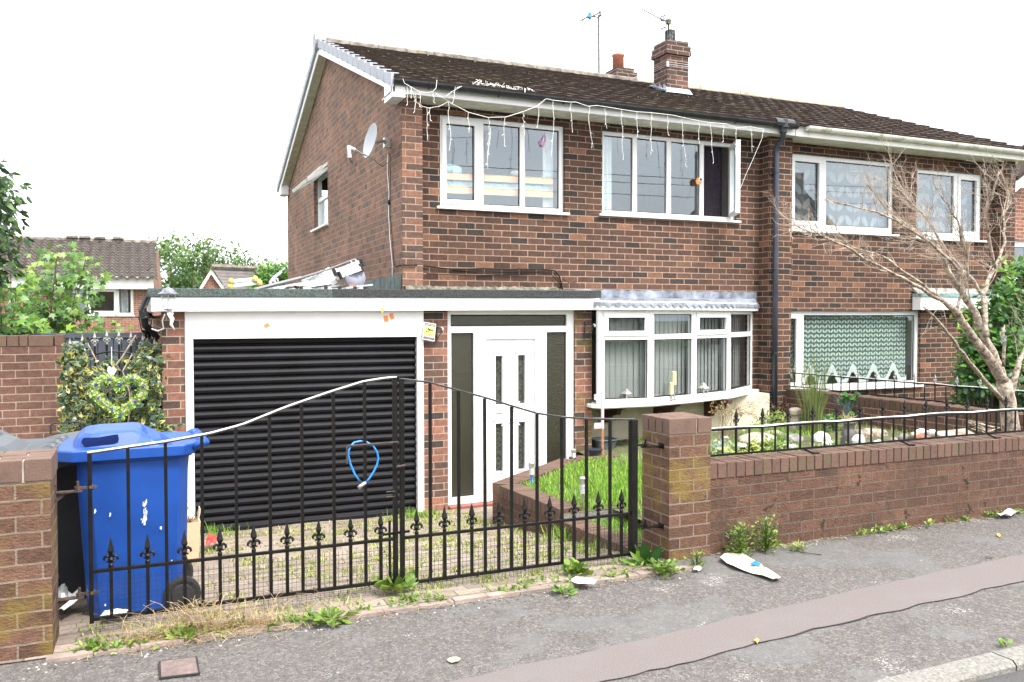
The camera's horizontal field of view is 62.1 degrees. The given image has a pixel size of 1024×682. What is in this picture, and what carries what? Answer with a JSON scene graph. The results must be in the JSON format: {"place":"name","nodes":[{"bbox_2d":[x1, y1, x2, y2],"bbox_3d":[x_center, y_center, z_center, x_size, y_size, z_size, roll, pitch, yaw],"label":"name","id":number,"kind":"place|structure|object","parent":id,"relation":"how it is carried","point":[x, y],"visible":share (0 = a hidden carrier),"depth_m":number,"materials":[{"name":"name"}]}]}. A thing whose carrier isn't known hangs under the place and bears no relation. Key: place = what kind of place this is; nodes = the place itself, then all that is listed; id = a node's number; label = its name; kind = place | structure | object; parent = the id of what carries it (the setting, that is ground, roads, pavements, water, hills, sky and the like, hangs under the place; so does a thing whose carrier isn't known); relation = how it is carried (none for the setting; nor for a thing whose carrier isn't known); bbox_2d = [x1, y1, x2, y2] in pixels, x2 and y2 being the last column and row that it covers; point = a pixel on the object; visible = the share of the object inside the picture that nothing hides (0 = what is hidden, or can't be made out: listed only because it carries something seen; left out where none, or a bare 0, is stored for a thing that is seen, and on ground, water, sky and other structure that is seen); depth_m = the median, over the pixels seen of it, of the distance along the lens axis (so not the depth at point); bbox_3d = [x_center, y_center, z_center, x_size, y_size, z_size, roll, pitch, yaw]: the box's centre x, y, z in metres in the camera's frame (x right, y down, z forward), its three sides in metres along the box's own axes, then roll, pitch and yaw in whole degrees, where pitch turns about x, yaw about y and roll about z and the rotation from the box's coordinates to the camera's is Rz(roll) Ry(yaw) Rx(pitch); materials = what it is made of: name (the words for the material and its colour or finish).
{"place":"outdoors","nodes":[
{"label":"outdoors","id":0,"kind":"place"},
{"bbox_2d":[187,506,200,558],"bbox_3d":[-2.499,1.502,6.588,0.212,0.424,0.157,-1,2,-24],"label":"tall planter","id":1,"kind":"object","parent":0,"point":[193,531],"visible":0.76,"depth_m":6.54,"materials":[{"name":"beige plastic"}]},
{"bbox_2d":[0,506,663,663],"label":"driveway","id":2,"kind":"structure","parent":0,"point":[77,613],"depth_m":5.50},
{"bbox_2d":[0,448,58,661],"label":"gate pillar","id":3,"kind":"structure","parent":2,"relation":"on","point":[29,620],"depth_m":3.96,"materials":[{"name":"brick"}]},
{"bbox_2d":[0,430,68,587],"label":"wheelie bin","id":4,"kind":"object","parent":2,"relation":"on","point":[9,442],"visible":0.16,"depth_m":4.79,"materials":[{"name":"grey plastic"}]},
{"bbox_2d":[46,421,85,598],"bbox_3d":[-2.679,1.045,5.429,0.774,1.099,0.624,-1,2,-27],"label":"wheelie bin","id":5,"kind":"object","parent":2,"relation":"on","point":[71,573],"visible":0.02,"depth_m":5.15,"materials":[{"name":"grey plastic"}]},
{"bbox_2d":[58,583,78,609],"bbox_3d":[-2.496,1.435,4.799,0.120,0.053,0.455,-1,2,-28],"label":"paper scrap","id":6,"kind":"object","parent":2,"relation":"on","point":[63,590],"visible":0.53,"depth_m":4.81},
{"bbox_2d":[66,330,155,405],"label":"side gate","id":7,"kind":"structure","parent":2,"relation":"on","point":[118,341],"depth_m":7.96,"materials":[{"name":"metal"}]},
{"bbox_2d":[54,335,189,517],"bbox_3d":[-3.555,0.947,7.787,1.116,2.003,0.614,-1,2,-24],"label":"climbing ivy","id":8,"kind":"object","parent":2,"relation":"on","point":[76,371],"visible":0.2,"depth_m":7.71,"materials":[{"name":"green plant"}]},
{"bbox_2d":[88,374,148,421],"bbox_3d":[-3.486,0.505,7.536,0.500,0.442,0.088,-1,2,-24],"label":"heart wreath","id":9,"kind":"object","parent":8,"relation":"hanging from","point":[119,413],"visible":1,"depth_m":7.53,"materials":[{"name":"green plant"}]},
{"bbox_2d":[57,422,209,616],"bbox_3d":[-2.183,1.010,4.925,0.777,1.045,0.624,-1,2,-26],"label":"wheelie bin","id":10,"kind":"object","parent":2,"relation":"on","point":[109,497],"visible":0.73,"depth_m":4.69,"materials":[{"name":"blue plastic"}]},
{"bbox_2d":[163,620,200,638],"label":"dandelion","id":11,"kind":"object","parent":2,"relation":"on","point":[189,635],"visible":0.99,"depth_m":4.17,"materials":[{"name":"green plant"}]},
{"bbox_2d":[78,588,381,653],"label":"dry grass","id":12,"kind":"structure","parent":2,"relation":"on","point":[198,624],"depth_m":4.28,"materials":[{"name":"plant"}]},
{"bbox_2d":[54,376,409,627],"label":"iron gate","id":13,"kind":"structure","parent":2,"relation":"on","point":[92,592],"depth_m":4.57,"materials":[{"name":"black metal"}]},
{"bbox_2d":[348,440,378,489],"bbox_3d":[-0.840,0.698,4.793,0.181,0.272,0.062,-1,2,-24],"label":"bicycle lock","id":14,"kind":"object","parent":13,"relation":"attached to","point":[361,485],"visible":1,"depth_m":4.77,"materials":[{"name":"metal"}]},
{"bbox_2d":[69,508,631,638],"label":"joint weeds","id":15,"kind":"object","parent":2,"relation":"on","point":[489,522],"visible":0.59,"depth_m":6.04,"materials":[{"name":"plant"}]},
{"bbox_2d":[64,564,695,659],"bbox_3d":[-0.529,1.442,4.681,3.636,0.030,0.520,-1,2,-24],"label":"dry straw","id":16,"kind":"object","parent":2,"relation":"on","point":[250,634],"visible":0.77,"depth_m":4.30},
{"bbox_2d":[372,569,417,592],"bbox_3d":[-0.689,1.375,4.881,0.263,0.129,0.273,1,2,22],"label":"dandelion","id":17,"kind":"object","parent":2,"relation":"on","point":[399,585],"visible":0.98,"depth_m":4.86,"materials":[{"name":"green plant"}]},
{"bbox_2d":[139,29,799,532],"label":"brick house","id":18,"kind":"structure","parent":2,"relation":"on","point":[659,271],"depth_m":9.85,"materials":[{"name":"brick"}]},
{"bbox_2d":[152,284,178,331],"bbox_3d":[-3.125,-0.299,7.683,0.178,0.428,0.296,-1,2,-40],"label":"wall lantern","id":19,"kind":"object","parent":18,"relation":"attached to","point":[168,290],"depth_m":7.62,"materials":[{"name":"white paint"}]},
{"bbox_2d":[227,276,261,287],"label":"folding steps","id":20,"kind":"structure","parent":18,"relation":"on","point":[248,281],"depth_m":8.80,"materials":[{"name":"metal"}]},
{"bbox_2d":[253,258,354,288],"bbox_3d":[-2.170,-0.707,9.001,1.161,0.386,0.071,-1,2,-38],"label":"long pole","id":21,"kind":"object","parent":18,"relation":"on","point":[284,281],"visible":0.92,"depth_m":8.88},
{"bbox_2d":[193,337,416,532],"bbox_3d":[-2.006,0.902,8.468,2.206,1.898,0.055,-1,2,-24],"label":"garage door","id":22,"kind":"structure","parent":18,"relation":"in","point":[237,381],"depth_m":8.42,"materials":[{"name":"metal"}]},
{"bbox_2d":[292,162,328,232],"bbox_3d":[-3.157,-2.274,13.493,0.480,0.986,1.220,-1,2,-24],"label":"window","id":23,"kind":"structure","parent":18,"relation":"in","point":[319,174],"depth_m":13.68,"materials":[{"name":"white plastic"}]},
{"bbox_2d":[267,279,372,288],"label":"metal frames","id":24,"kind":"structure","parent":18,"relation":"on","point":[329,284],"depth_m":8.84,"materials":[{"name":"metal"}]},
{"bbox_2d":[345,267,365,287],"bbox_3d":[-1.665,-0.671,9.030,0.224,0.224,0.036,-1,2,-24],"label":"round tray","id":25,"kind":"object","parent":24,"relation":"on","point":[358,279],"visible":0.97,"depth_m":9.02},
{"bbox_2d":[301,258,364,283],"bbox_3d":[-1.924,-0.710,9.064,0.719,0.335,0.310,0,2,15],"label":"ladder","id":26,"kind":"object","parent":18,"relation":"on","point":[338,273],"visible":0.92,"depth_m":9.04,"materials":[{"name":"metal"}]},
{"bbox_2d":[347,123,390,166],"bbox_3d":[-1.537,-2.184,9.488,0.279,0.474,0.646,1,2,29],"label":"satellite dish","id":27,"kind":"object","parent":18,"relation":"attached to","point":[370,141],"visible":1,"depth_m":9.48,"materials":[{"name":"grey metal"}]},
{"bbox_2d":[436,324,443,341],"bbox_3d":[-0.753,-0.082,8.792,0.026,0.188,0.239,-1,2,-21],"label":"hanging bracket","id":28,"kind":"object","parent":18,"relation":"attached to","point":[441,328],"visible":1,"depth_m":8.89,"materials":[{"name":"white metal"}]},
{"bbox_2d":[422,322,435,340],"bbox_3d":[-0.859,-0.098,8.825,0.144,0.204,0.009,0,2,-14],"label":"warning sign","id":29,"kind":"object","parent":28,"relation":"attached to","point":[429,329],"visible":1,"depth_m":8.82,"materials":[{"name":"white plastic"}]},
{"bbox_2d":[387,164,562,288],"bbox_3d":[-0.367,-1.390,9.990,2.110,1.534,0.538,-1,2,-24],"label":"black cable","id":30,"kind":"object","parent":18,"relation":"attached to","point":[388,202],"visible":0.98,"depth_m":9.79,"materials":[{"name":"paint"}]},
{"bbox_2d":[447,164,552,197],"bbox_3d":[-0.191,-1.919,10.292,1.517,0.356,0.205,-1,2,-24],"label":"bunk bed","id":31,"kind":"object","parent":18,"relation":"on","point":[454,172],"visible":0.77,"depth_m":10.21,"materials":[{"name":"brown wood"}]},
{"bbox_2d":[436,115,569,215],"bbox_3d":[-0.102,-2.069,10.088,1.705,1.087,0.155,-1,2,-24],"label":"window","id":32,"kind":"structure","parent":18,"relation":"in","point":[477,204],"depth_m":10.00,"materials":[{"name":"white plastic"}]},
{"bbox_2d":[486,339,533,498],"bbox_3d":[-0.026,0.850,9.336,0.579,1.740,0.058,-1,2,-24],"label":"front door","id":33,"kind":"structure","parent":18,"relation":"in","point":[509,362],"depth_m":9.32,"materials":[{"name":"white plastic"}]},
{"bbox_2d":[542,131,552,207],"bbox_3d":[0.443,-2.097,10.519,0.140,1.055,0.020,-1,2,-24],"label":"curtain","id":34,"kind":"object","parent":18,"relation":"hanging from","point":[547,161],"visible":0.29,"depth_m":10.51,"materials":[{"name":"fabric"}]},
{"bbox_2d":[403,79,763,191],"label":"icicle lights","id":35,"kind":"object","parent":18,"relation":"hanging from","point":[493,85],"visible":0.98,"depth_m":9.65},
{"bbox_2d":[581,11,601,72],"bbox_3d":[1.443,-5.353,15.443,0.420,1.357,0.060,-1,2,-24],"label":"tv aerial","id":36,"kind":"object","parent":18,"relation":"attached to","point":[589,16],"visible":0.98,"depth_m":15.48,"materials":[{"name":"grey metal"}]},
{"bbox_2d":[604,136,611,209],"bbox_3d":[1.190,-2.115,10.791,0.160,0.996,0.040,-1,2,-24],"label":"curtain","id":37,"kind":"object","parent":18,"relation":"hanging from","point":[607,168],"visible":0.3,"depth_m":10.80,"materials":[{"name":"fabric"}]},
{"bbox_2d":[559,289,759,422],"bbox_3d":[2.141,0.178,10.530,3.102,1.641,1.131,-1,2,-24],"label":"bow window","id":38,"kind":"structure","parent":18,"relation":"in","point":[618,312],"depth_m":10.11,"materials":[{"name":"white plastic"}]},
{"bbox_2d":[599,131,740,222],"bbox_3d":[2.127,-2.103,10.873,2.163,1.068,0.501,-1,2,-24],"label":"window","id":39,"kind":"structure","parent":18,"relation":"in","point":[633,213],"depth_m":11.04,"materials":[{"name":"white plastic"}]},
{"bbox_2d":[704,146,721,216],"bbox_3d":[2.662,-2.140,11.445,0.409,0.946,0.009,-1,2,-24],"label":"dark curtain","id":40,"kind":"object","parent":18,"relation":"hanging from","point":[712,189],"visible":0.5,"depth_m":11.47,"materials":[{"name":"fabric"}]},
{"bbox_2d":[492,453,641,574],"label":"raised bed wall","id":41,"kind":"structure","parent":2,"relation":"on","point":[501,491],"depth_m":7.18,"materials":[{"name":"brick"}]},
{"bbox_2d":[594,391,603,453],"bbox_3d":[0.955,0.913,9.339,0.117,0.720,0.024,-1,2,-24],"label":"wooden stake","id":42,"kind":"object","parent":41,"relation":"on","point":[601,398],"visible":0.85,"depth_m":9.34,"materials":[{"name":"white paint"}]},
{"bbox_2d":[561,557,593,575],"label":"dandelion","id":43,"kind":"object","parent":2,"relation":"on","point":[577,566],"visible":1,"depth_m":5.19,"materials":[{"name":"green plant"}]},
{"bbox_2d":[619,542,665,564],"bbox_3d":[0.838,1.347,5.429,0.270,0.170,0.175,1,2,37],"label":"dock weed","id":44,"kind":"object","parent":2,"relation":"on","point":[644,553],"visible":0.79,"depth_m":5.38,"materials":[{"name":"green plant"}]},
{"bbox_2d":[0,520,1023,681],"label":"pavement","id":45,"kind":"structure","parent":0,"point":[483,640],"depth_m":4.28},
{"bbox_2d":[158,656,199,678],"bbox_3d":[-1.508,1.478,3.848,0.168,0.010,0.220,-1,2,-24],"label":"utility cover","id":46,"kind":"object","parent":45,"relation":"on","point":[179,667],"visible":1,"depth_m":3.83,"materials":[{"name":"brown metal"}]},
{"bbox_2d":[303,606,358,625],"bbox_3d":[-0.941,1.444,4.437,0.303,0.093,0.251,-1,2,-24],"label":"dandelion","id":47,"kind":"object","parent":45,"relation":"on","point":[334,613],"visible":0.99,"depth_m":4.44,"materials":[{"name":"green plant"}]},
{"bbox_2d":[46,565,693,662],"bbox_3d":[-0.512,1.478,4.662,3.596,0.071,0.058,-1,2,-24],"label":"driveway edging","id":48,"kind":"object","parent":45,"relation":"on","point":[66,656],"visible":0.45,"depth_m":4.55,"materials":[{"name":"concrete"}]},
{"bbox_2d":[550,583,577,596],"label":"dandelion","id":49,"kind":"object","parent":45,"relation":"on","point":[572,590],"visible":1,"depth_m":4.88,"materials":[{"name":"green plant"}]},
{"bbox_2d":[646,557,684,576],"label":"weed","id":50,"kind":"object","parent":45,"relation":"on","point":[661,566],"visible":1,"depth_m":5.24,"materials":[{"name":"green plant"}]},
{"bbox_2d":[450,554,1023,681],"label":"pavement repair strip","id":51,"kind":"object","parent":45,"relation":"on","point":[623,660],"visible":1,"depth_m":4.35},
{"bbox_2d":[721,552,780,578],"bbox_3d":[1.480,1.419,5.386,0.196,0.023,0.636,0,2,-11],"label":"cardboard piece","id":52,"kind":"object","parent":45,"relation":"on","point":[742,561],"visible":1,"depth_m":5.39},
{"bbox_2d":[599,581,1020,681],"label":"pavement crack","id":53,"kind":"object","parent":45,"relation":"on","point":[810,629],"visible":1,"depth_m":4.34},
{"bbox_2d":[0,0,1023,286],"label":"sky","id":54,"kind":"structure","parent":0,"point":[128,119],"materials":[{"name":"white"}]},
{"bbox_2d":[520,456,641,542],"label":"lawn grass","id":55,"kind":"structure","parent":0,"point":[600,466],"depth_m":7.70,"materials":[{"name":"plant"}]},
{"bbox_2d":[564,509,627,521],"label":"garden path","id":56,"kind":"structure","parent":0,"point":[592,513],"depth_m":6.76,"materials":[{"name":"concrete"}]},
{"bbox_2d":[576,423,909,469],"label":"garden soil","id":57,"kind":"structure","parent":0,"point":[620,447],"depth_m":9.55,"materials":[{"name":"soil"}]},
{"bbox_2d":[592,436,617,449],"bbox_3d":[1.067,1.195,9.887,0.296,0.126,0.296,-1,2,-24],"label":"bucket","id":58,"kind":"object","parent":57,"relation":"on","point":[596,442],"visible":0.66,"depth_m":9.80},
{"bbox_2d":[710,398,761,443],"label":"dry seed grass","id":59,"kind":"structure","parent":57,"relation":"on","point":[729,411],"depth_m":9.12,"materials":[{"name":"plant"}]},
{"bbox_2d":[711,430,770,456],"bbox_3d":[1.965,1.040,7.307,0.784,0.560,0.461,-1,2,-24],"label":"garden plant","id":60,"kind":"object","parent":57,"relation":"on","point":[755,448],"visible":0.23,"depth_m":7.32,"materials":[{"name":"green plant"}]},
{"bbox_2d":[738,432,776,446],"bbox_3d":[2.539,1.014,8.769,0.484,0.140,0.408,-1,2,-24],"label":"garden stone","id":61,"kind":"object","parent":57,"relation":"on","point":[743,438],"visible":0.58,"depth_m":8.64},
{"bbox_2d":[750,404,789,425],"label":"garden plant","id":62,"kind":"object","parent":57,"relation":"on","point":[774,417],"visible":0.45,"depth_m":10.37,"materials":[{"name":"green plant"}]},
{"bbox_2d":[789,407,801,431],"bbox_3d":[3.260,0.955,9.747,0.184,0.380,0.185,0,2,-1],"label":"stone post","id":63,"kind":"object","parent":57,"relation":"on","point":[795,414],"visible":0.57,"depth_m":9.69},
{"bbox_2d":[753,435,846,452],"bbox_3d":[2.692,1.036,7.872,1.094,0.437,0.342,-1,2,-24],"label":"garden plant","id":64,"kind":"object","parent":57,"relation":"on","point":[779,445],"visible":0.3,"depth_m":7.72,"materials":[{"name":"green plant"}]},
{"bbox_2d":[800,412,848,430],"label":"garden plant","id":65,"kind":"object","parent":57,"relation":"in","point":[828,417],"visible":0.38,"depth_m":9.90,"materials":[{"name":"green plant"}]},
{"bbox_2d":[839,411,856,443],"bbox_3d":[3.417,0.911,8.615,0.228,0.438,0.241,-1,2,-24],"label":"milk churn","id":66,"kind":"object","parent":57,"relation":"on","point":[852,433],"visible":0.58,"depth_m":8.57,"materials":[{"name":"grey metal"}]},
{"bbox_2d":[837,391,860,423],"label":"garden plant","id":67,"kind":"object","parent":57,"relation":"on","point":[845,395],"visible":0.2,"depth_m":10.40,"materials":[{"name":"green plant"}]},
{"bbox_2d":[856,428,887,437],"bbox_3d":[3.898,1.030,9.264,0.411,0.167,0.160,-1,2,-24],"label":"rock","id":68,"kind":"object","parent":57,"relation":"on","point":[865,432],"visible":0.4,"depth_m":9.20,"materials":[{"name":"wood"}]},
{"bbox_2d":[765,131,1023,433],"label":"bare tree","id":69,"kind":"object","parent":57,"relation":"on","point":[986,349],"visible":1,"depth_m":7.84,"materials":[{"name":"brown plant"}]},
{"bbox_2d":[564,421,927,514],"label":"garden grass","id":70,"kind":"structure","parent":0,"point":[605,485],"depth_m":7.97,"materials":[{"name":"plant"}]},
{"bbox_2d":[782,344,844,433],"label":"ornamental grass","id":71,"kind":"object","parent":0,"point":[813,398],"depth_m":9.52,"materials":[{"name":"plant"}]},
{"bbox_2d":[660,512,1023,566],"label":"pavement","id":72,"kind":"structure","parent":0,"point":[909,531],"depth_m":6.14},
{"bbox_2d":[26,512,1023,672],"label":"loose grit","id":73,"kind":"object","parent":72,"relation":"on","point":[220,645],"visible":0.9,"depth_m":4.57,"materials":[{"name":"gravel"}]},
{"bbox_2d":[67,508,1023,654],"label":"kerb weeds","id":74,"kind":"object","parent":72,"relation":"on","point":[91,643],"visible":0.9,"depth_m":4.69,"materials":[{"name":"green plant"}]},
{"bbox_2d":[642,412,711,560],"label":"gate pillar","id":75,"kind":"structure","parent":72,"relation":"on","point":[676,486],"depth_m":5.61,"materials":[{"name":"brick"}]},
{"bbox_2d":[399,378,663,590],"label":"iron gate","id":76,"kind":"structure","parent":75,"relation":"attached to","point":[632,512],"depth_m":5.20,"materials":[{"name":"black metal"}]},
{"bbox_2d":[724,521,755,557],"bbox_3d":[1.518,1.316,5.644,0.192,0.219,0.218,-1,2,-24],"label":"tall weed","id":77,"kind":"object","parent":72,"relation":"on","point":[740,546],"visible":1,"depth_m":5.64,"materials":[{"name":"green plant"}]},
{"bbox_2d":[752,514,779,551],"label":"tall weed","id":78,"kind":"object","parent":72,"relation":"on","point":[766,546],"visible":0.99,"depth_m":5.74,"materials":[{"name":"green plant"}]},
{"bbox_2d":[710,432,1023,553],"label":"front boundary wall","id":79,"kind":"structure","parent":72,"relation":"on","point":[802,495],"depth_m":6.25,"materials":[{"name":"brick"}]},
{"bbox_2d":[710,395,1023,456],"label":"iron railing","id":80,"kind":"object","parent":79,"relation":"on","point":[812,414],"visible":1,"depth_m":6.36,"materials":[{"name":"metal"}]},
{"bbox_2d":[712,408,1023,428],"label":"pale cable","id":81,"kind":"object","parent":80,"relation":"attached to","point":[863,418],"visible":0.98,"depth_m":6.31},
{"bbox_2d":[784,388,1022,433],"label":"dividing wall","id":82,"kind":"structure","parent":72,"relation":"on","point":[871,406],"depth_m":9.79,"materials":[{"name":"brick"}]},
{"bbox_2d":[791,365,1023,408],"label":"iron railing","id":83,"kind":"object","parent":82,"relation":"on","point":[914,378],"visible":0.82,"depth_m":9.80,"materials":[{"name":"black metal"}]},
{"bbox_2d":[965,420,999,434],"bbox_3d":[4.901,0.889,8.711,0.942,0.236,0.327,-1,2,-24],"label":"driftwood","id":84,"kind":"object","parent":82,"relation":"on","point":[981,426],"visible":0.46,"depth_m":8.60,"materials":[{"name":"wood"}]},
{"bbox_2d":[974,669,1023,681],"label":"road","id":85,"kind":"structure","parent":0,"point":[1016,676],"depth_m":3.82,"materials":[{"name":"asphalt"}]},
{"bbox_2d":[874,645,1023,681],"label":"kerb","id":86,"kind":"structure","parent":85,"relation":"on","point":[989,665],"depth_m":3.85,"materials":[{"name":"concrete"}]},
{"label":"ground","id":87,"kind":"structure","parent":0,"visible":0},
{"bbox_2d":[0,158,34,288],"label":"overhanging tree","id":88,"kind":"object","parent":87,"relation":"on","point":[9,208],"visible":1,"depth_m":8.52,"materials":[{"name":"green plant"}]},
{"bbox_2d":[0,334,65,438],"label":"garden wall","id":89,"kind":"structure","parent":87,"relation":"on","point":[30,368],"depth_m":8.06,"materials":[{"name":"brick"}]},
{"bbox_2d":[0,264,81,339],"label":"maple bush","id":90,"kind":"object","parent":87,"relation":"on","point":[24,324],"visible":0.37,"depth_m":8.98,"materials":[{"name":"green plant"}]},
{"bbox_2d":[1,241,113,338],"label":"maple bush","id":91,"kind":"object","parent":87,"relation":"on","point":[65,304],"visible":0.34,"depth_m":9.82,"materials":[{"name":"green plant"}]},
{"bbox_2d":[0,235,161,338],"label":"tiled house","id":92,"kind":"structure","parent":87,"relation":"on","point":[132,266],"depth_m":31.25,"materials":[{"name":"tile"}]},
{"bbox_2d":[72,289,134,315],"bbox_3d":[-14.789,-1.486,30.750,2.099,1.184,0.341,-1,2,-24],"label":"window","id":93,"kind":"structure","parent":92,"relation":"in","point":[120,308],"depth_m":30.90,"materials":[{"name":"white plastic"}]},
{"bbox_2d":[4,333,157,430],"bbox_3d":[-5.418,0.888,8.922,3.190,1.930,0.080,-1,2,-24],"label":"panel fence","id":94,"kind":"object","parent":87,"relation":"on","point":[101,345],"visible":0.19,"depth_m":9.31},
{"label":"garden soil","id":95,"kind":"structure","parent":0,"visible":0},
{"bbox_2d":[635,76,1023,405],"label":"neighbour house","id":96,"kind":"structure","parent":95,"relation":"on","point":[854,313],"depth_m":12.74,"materials":[{"name":"brick"}]},
{"bbox_2d":[792,153,898,236],"bbox_3d":[4.740,-2.081,12.244,2.054,1.092,0.228,-1,2,-24],"label":"window","id":97,"kind":"structure","parent":96,"relation":"in","point":[820,176],"depth_m":12.28,"materials":[{"name":"white plastic"}]},
{"bbox_2d":[791,311,923,390],"bbox_3d":[4.928,0.136,12.364,2.805,1.144,0.188,-1,2,-24],"label":"window","id":98,"kind":"structure","parent":96,"relation":"in","point":[798,316],"depth_m":12.46,"materials":[{"name":"white plastic"}]},
{"bbox_2d":[914,169,986,242],"bbox_3d":[6.701,-2.068,13.103,1.534,1.064,0.230,-1,2,-24],"label":"window","id":99,"kind":"structure","parent":96,"relation":"in","point":[957,176],"depth_m":13.17,"materials":[{"name":"white plastic"}]},
{"bbox_2d":[946,253,1023,411],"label":"green shrub","id":100,"kind":"object","parent":95,"relation":"on","point":[1000,316],"visible":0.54,"depth_m":10.32,"materials":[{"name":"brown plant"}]},
{"bbox_2d":[1014,144,1023,385],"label":"house","id":101,"kind":"structure","parent":95,"relation":"on","point":[1019,228],"depth_m":17.63,"materials":[{"name":"brick"}]},
{"label":"ground","id":102,"kind":"structure","parent":0,"visible":0},
{"bbox_2d":[146,230,202,287],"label":"broadleaf tree","id":103,"kind":"object","parent":102,"relation":"on","point":[173,280],"visible":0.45,"depth_m":53.42,"materials":[{"name":"green plant"}]},
{"bbox_2d":[156,232,226,287],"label":"broadleaf tree","id":104,"kind":"object","parent":102,"relation":"on","point":[199,249],"visible":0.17,"depth_m":57.88,"materials":[{"name":"green plant"}]},
{"bbox_2d":[189,250,220,287],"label":"sapling","id":105,"kind":"object","parent":102,"relation":"on","point":[205,260],"visible":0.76,"depth_m":53.55,"materials":[{"name":"green plant"}]},
{"bbox_2d":[176,236,252,285],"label":"broadleaf tree","id":106,"kind":"object","parent":102,"relation":"on","point":[235,259],"visible":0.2,"depth_m":63.17,"materials":[{"name":"green plant"}]},
{"bbox_2d":[200,264,269,288],"bbox_3d":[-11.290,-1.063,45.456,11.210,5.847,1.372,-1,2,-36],"label":"gabled house","id":107,"kind":"structure","parent":102,"relation":"on","point":[225,273],"depth_m":42.60,"materials":[{"name":"brown stone"}]},
{"bbox_2d":[244,258,287,288],"bbox_3d":[-6.831,-0.271,25.400,2.422,4.366,2.028,-1,2,-24],"label":"round bush","id":108,"kind":"object","parent":102,"relation":"on","point":[266,275],"visible":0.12,"depth_m":24.82,"materials":[{"name":"green plant"}]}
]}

